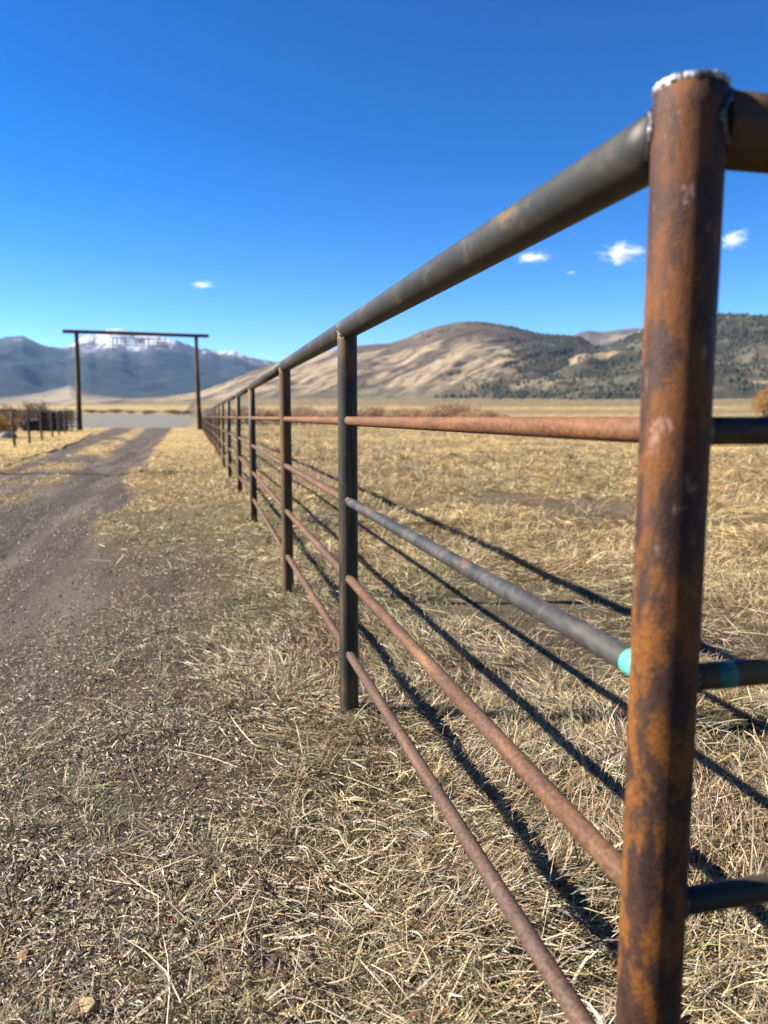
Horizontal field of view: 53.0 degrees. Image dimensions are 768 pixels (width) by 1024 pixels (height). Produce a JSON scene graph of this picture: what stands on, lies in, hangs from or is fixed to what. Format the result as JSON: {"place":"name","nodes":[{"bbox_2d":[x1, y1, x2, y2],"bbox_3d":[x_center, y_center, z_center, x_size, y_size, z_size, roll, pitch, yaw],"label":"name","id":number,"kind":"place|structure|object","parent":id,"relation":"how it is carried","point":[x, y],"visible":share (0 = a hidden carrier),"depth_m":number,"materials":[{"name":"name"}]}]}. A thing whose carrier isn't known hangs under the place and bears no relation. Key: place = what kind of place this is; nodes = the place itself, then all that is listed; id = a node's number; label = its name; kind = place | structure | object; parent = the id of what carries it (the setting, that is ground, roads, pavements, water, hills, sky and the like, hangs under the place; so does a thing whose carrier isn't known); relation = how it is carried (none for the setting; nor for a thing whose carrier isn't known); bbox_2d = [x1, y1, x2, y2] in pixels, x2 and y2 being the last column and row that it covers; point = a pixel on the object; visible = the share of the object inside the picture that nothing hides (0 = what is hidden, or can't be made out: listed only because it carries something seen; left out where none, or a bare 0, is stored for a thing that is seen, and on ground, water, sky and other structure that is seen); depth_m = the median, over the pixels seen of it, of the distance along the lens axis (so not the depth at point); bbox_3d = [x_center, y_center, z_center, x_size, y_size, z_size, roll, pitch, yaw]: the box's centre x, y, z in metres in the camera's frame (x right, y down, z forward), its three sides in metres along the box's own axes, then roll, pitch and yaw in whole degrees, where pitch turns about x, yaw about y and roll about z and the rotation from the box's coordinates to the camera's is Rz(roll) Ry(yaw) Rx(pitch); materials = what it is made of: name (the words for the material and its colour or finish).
{"place":"outdoors","nodes":[
{"label":"outdoors","id":0,"kind":"place"},
{"bbox_2d":[0,386,116,405],"bbox_3d":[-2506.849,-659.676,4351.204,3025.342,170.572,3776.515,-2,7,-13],"label":"foothill","id":1,"kind":"structure","parent":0,"point":[66,393],"depth_m":4038.70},
{"bbox_2d":[0,329,276,397],"bbox_3d":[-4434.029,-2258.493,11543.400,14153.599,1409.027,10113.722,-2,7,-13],"label":"mountain range","id":2,"kind":"structure","parent":0,"point":[28,366],"depth_m":10815.08,"materials":[{"name":"grey stone"}]},
{"bbox_2d":[10,321,591,405],"bbox_3d":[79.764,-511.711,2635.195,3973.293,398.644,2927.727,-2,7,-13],"label":"hill","id":3,"kind":"structure","parent":0,"point":[417,365],"depth_m":2146.85,"materials":[{"name":"beige plant"}]},
{"bbox_2d":[1,321,593,405],"bbox_3d":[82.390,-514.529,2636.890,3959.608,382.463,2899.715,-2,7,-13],"label":"scattered juniper","id":4,"kind":"object","parent":3,"relation":"on","point":[546,351],"visible":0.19,"depth_m":2098.53,"materials":[{"name":"green plant"}]},
{"bbox_2d":[0,432,767,1023],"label":"dry grass","id":5,"kind":"structure","parent":0,"point":[532,852],"depth_m":2.57,"materials":[{"name":"beige plant"}]},
{"bbox_2d":[0,398,767,1023],"bbox_3d":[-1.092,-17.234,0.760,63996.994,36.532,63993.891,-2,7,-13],"label":"ground","id":6,"kind":"structure","parent":0,"point":[140,434],"depth_m":5.11,"materials":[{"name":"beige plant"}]},
{"bbox_2d":[0,431,11,437],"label":"boulder","id":7,"kind":"object","parent":6,"relation":"on","point":[7,434],"visible":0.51,"depth_m":41.00,"materials":[{"name":"stone"}]},
{"bbox_2d":[0,413,22,433],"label":"willow shrub","id":8,"kind":"object","parent":6,"relation":"on","point":[6,425],"visible":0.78,"depth_m":41.61,"materials":[{"name":"orange plant"}]},
{"bbox_2d":[0,404,25,431],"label":"willow shrub","id":9,"kind":"object","parent":6,"relation":"on","point":[15,414],"visible":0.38,"depth_m":51.60,"materials":[{"name":"brown plant"}]},
{"bbox_2d":[11,774,23,781],"bbox_3d":[-1.194,0.871,2.516,0.032,0.029,0.040,-10,-15,28],"label":"rock","id":10,"kind":"object","parent":6,"relation":"on","point":[15,777],"visible":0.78,"depth_m":2.51,"materials":[{"name":"grey stone"}]},
{"bbox_2d":[17,949,31,967],"bbox_3d":[-0.791,0.983,1.693,0.032,0.031,0.043,-2,7,-18],"label":"rock","id":11,"kind":"object","parent":6,"relation":"on","point":[21,954],"visible":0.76,"depth_m":1.69,"materials":[{"name":"brown stone"}]},
{"bbox_2d":[1,408,67,431],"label":"pen","id":12,"kind":"object","parent":6,"relation":"on","point":[46,422],"visible":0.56,"depth_m":56.67,"materials":[{"name":"metal"}]},
{"bbox_2d":[17,395,52,421],"bbox_3d":[-26.826,-7.659,59.805,2.898,2.907,3.171,-6,9,-39],"label":"willow shrub","id":13,"kind":"object","parent":6,"relation":"on","point":[31,406],"visible":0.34,"depth_m":59.35,"materials":[{"name":"brown plant"}]},
{"bbox_2d":[0,409,77,446],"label":"wire fence","id":14,"kind":"object","parent":6,"relation":"on","point":[27,427],"visible":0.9,"depth_m":36.86,"materials":[{"name":"grey metal"}]},
{"bbox_2d":[6,406,101,430],"bbox_3d":[-28.078,-7.456,61.142,11.232,2.262,5.535,-2,7,-13],"label":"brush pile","id":15,"kind":"object","parent":6,"relation":"on","point":[36,420],"visible":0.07,"depth_m":61.15,"materials":[{"name":"brown plant"}]},
{"bbox_2d":[53,409,75,427],"bbox_3d":[-26.115,-7.318,61.889,2.616,1.850,0.201,-6,9,-40],"label":"stock panel","id":16,"kind":"object","parent":6,"relation":"on","point":[66,419],"visible":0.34,"depth_m":62.29,"materials":[{"name":"metal"}]},
{"bbox_2d":[55,407,75,428],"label":"willow shrub","id":17,"kind":"object","parent":6,"relation":"on","point":[68,413],"visible":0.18,"depth_m":68.73,"materials":[{"name":"brown plant"}]},
{"bbox_2d":[74,996,97,1016],"bbox_3d":[-0.601,0.998,1.553,0.055,0.035,0.042,-4,19,39],"label":"rock","id":18,"kind":"object","parent":6,"relation":"on","point":[89,1004],"visible":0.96,"depth_m":1.54,"materials":[{"name":"beige stone"}]},
{"bbox_2d":[82,409,97,412],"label":"willow shrub","id":19,"kind":"object","parent":6,"relation":"on","point":[89,410],"visible":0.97,"depth_m":369.68,"materials":[{"name":"brown plant"}]},
{"bbox_2d":[108,408,124,412],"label":"willow shrub","id":20,"kind":"object","parent":6,"relation":"on","point":[116,410],"visible":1,"depth_m":368.74,"materials":[{"name":"brown plant"}]},
{"bbox_2d":[62,329,208,429],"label":"ranch gate","id":21,"kind":"structure","parent":6,"relation":"on","point":[76,333],"depth_m":63.37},
{"bbox_2d":[108,337,167,346],"bbox_3d":[-20.334,-14.233,63.684,4.688,1.017,0.020,-2,7,-13],"label":"name sign","id":22,"kind":"object","parent":21,"relation":"hanging from","point":[125,341],"visible":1,"depth_m":63.63,"materials":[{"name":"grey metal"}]},
{"bbox_2d":[142,410,158,413],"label":"willow shrub","id":23,"kind":"object","parent":6,"relation":"on","point":[148,411],"visible":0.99,"depth_m":350.52,"materials":[{"name":"brown plant"}]},
{"bbox_2d":[163,409,181,413],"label":"willow shrub","id":24,"kind":"object","parent":6,"relation":"on","point":[169,411],"visible":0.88,"depth_m":367.05,"materials":[{"name":"brown plant"}]},
{"bbox_2d":[191,405,233,424],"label":"willow shrub","id":25,"kind":"object","parent":6,"relation":"on","point":[203,409],"visible":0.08,"depth_m":100.28,"materials":[{"name":"brown plant"}]},
{"bbox_2d":[220,403,269,424],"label":"willow shrub","id":26,"kind":"object","parent":6,"relation":"on","point":[244,411],"visible":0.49,"depth_m":95.84,"materials":[{"name":"brown plant"}]},
{"bbox_2d":[255,409,279,424],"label":"willow shrub","id":27,"kind":"object","parent":6,"relation":"on","point":[267,412],"visible":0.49,"depth_m":101.37,"materials":[{"name":"brown plant"}]},
{"bbox_2d":[262,951,277,968],"bbox_3d":[-0.246,0.961,1.656,0.035,0.012,0.056,21,4,7],"label":"bark chip","id":28,"kind":"object","parent":6,"relation":"on","point":[267,963],"visible":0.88,"depth_m":1.65,"materials":[{"name":"wood"}]},
{"bbox_2d":[268,406,279,423],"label":"willow shrub","id":29,"kind":"object","parent":6,"relation":"on","point":[276,412],"visible":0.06,"depth_m":106.97,"materials":[{"name":"brown plant"}]},
{"bbox_2d":[264,984,285,1009],"bbox_3d":[-0.221,0.987,1.571,0.044,0.040,0.061,1,-11,-28],"label":"rock","id":30,"kind":"object","parent":6,"relation":"on","point":[273,997],"visible":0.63,"depth_m":1.55,"materials":[{"name":"brown stone"}]},
{"bbox_2d":[0,450,569,1023],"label":"straw litter","id":31,"kind":"object","parent":6,"relation":"on","point":[102,960],"visible":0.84,"depth_m":1.97,"materials":[{"name":"beige plant"}]},
{"bbox_2d":[275,409,314,424],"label":"willow shrub","id":32,"kind":"object","parent":6,"relation":"on","point":[296,415],"visible":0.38,"depth_m":97.28,"materials":[{"name":"brown plant"}]},
{"bbox_2d":[291,405,327,423],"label":"willow shrub","id":33,"kind":"object","parent":6,"relation":"on","point":[306,410],"visible":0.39,"depth_m":104.79,"materials":[{"name":"brown plant"}]},
{"bbox_2d":[305,413,329,424],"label":"willow shrub","id":34,"kind":"object","parent":6,"relation":"on","point":[319,415],"visible":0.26,"depth_m":102.21,"materials":[{"name":"brown plant"}]},
{"bbox_2d":[326,406,373,416],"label":"willow shrub","id":35,"kind":"object","parent":6,"relation":"on","point":[334,413],"visible":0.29,"depth_m":97.74,"materials":[{"name":"brown plant"}]},
{"bbox_2d":[357,403,388,416],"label":"willow shrub","id":36,"kind":"object","parent":6,"relation":"on","point":[379,410],"visible":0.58,"depth_m":101.94,"materials":[{"name":"brown plant"}]},
{"bbox_2d":[378,407,421,416],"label":"willow shrub","id":37,"kind":"object","parent":6,"relation":"on","point":[397,413],"visible":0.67,"depth_m":97.78,"materials":[{"name":"brown plant"}]},
{"bbox_2d":[399,407,433,416],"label":"willow shrub","id":38,"kind":"object","parent":6,"relation":"on","point":[418,411],"visible":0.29,"depth_m":105.05,"materials":[{"name":"brown plant"}]},
{"bbox_2d":[417,407,461,416],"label":"willow shrub","id":39,"kind":"object","parent":6,"relation":"on","point":[436,412],"visible":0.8,"depth_m":101.80,"materials":[{"name":"brown plant"}]},
{"bbox_2d":[421,399,486,416],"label":"willow shrub","id":40,"kind":"object","parent":6,"relation":"on","point":[454,407],"visible":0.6,"depth_m":107.99,"materials":[{"name":"brown plant"}]},
{"bbox_2d":[201,69,733,1023],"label":"pipe fence","id":41,"kind":"object","parent":6,"relation":"on","point":[669,149],"visible":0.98,"depth_m":0.94,"materials":[{"name":"metal"}]},
{"bbox_2d":[452,411,483,416],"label":"willow shrub","id":42,"kind":"object","parent":6,"relation":"on","point":[464,414],"visible":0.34,"depth_m":97.35,"materials":[{"name":"brown plant"}]},
{"bbox_2d":[464,408,502,416],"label":"willow shrub","id":43,"kind":"object","parent":6,"relation":"on","point":[487,413],"visible":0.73,"depth_m":104.37,"materials":[{"name":"brown plant"}]},
{"bbox_2d":[212,419,767,474],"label":"tall grass","id":44,"kind":"structure","parent":6,"relation":"on","point":[334,427],"depth_m":32.27,"materials":[{"name":"beige plant"}]},
{"bbox_2d":[687,89,767,915],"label":"pipe fence","id":45,"kind":"object","parent":6,"relation":"on","point":[747,120],"visible":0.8,"depth_m":0.91,"materials":[{"name":"black metal"}]},
{"bbox_2d":[746,382,767,416],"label":"willow shrub","id":46,"kind":"object","parent":6,"relation":"on","point":[762,401],"visible":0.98,"depth_m":112.85,"materials":[{"name":"orange plant"}]},
{"bbox_2d":[0,0,767,361],"label":"sky","id":47,"kind":"structure","parent":0,"point":[248,175],"materials":[{"name":"blue"}]},
{"bbox_2d":[574,328,640,345],"bbox_3d":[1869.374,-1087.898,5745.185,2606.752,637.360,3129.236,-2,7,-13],"label":"distant ridge","id":48,"kind":"structure","parent":0,"point":[604,338],"depth_m":6010.65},
{"bbox_2d":[550,314,767,398],"bbox_3d":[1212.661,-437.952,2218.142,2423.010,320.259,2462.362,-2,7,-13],"label":"forested hill","id":49,"kind":"structure","parent":0,"point":[723,389],"depth_m":1789.09,"materials":[{"name":"green plant"}]},
{"bbox_2d":[492,312,767,399],"bbox_3d":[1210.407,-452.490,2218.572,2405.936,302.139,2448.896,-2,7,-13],"label":"juniper forest","id":50,"kind":"object","parent":49,"relation":"on","point":[733,333],"visible":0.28,"depth_m":1804.06,"materials":[{"name":"green plant"}]}
]}

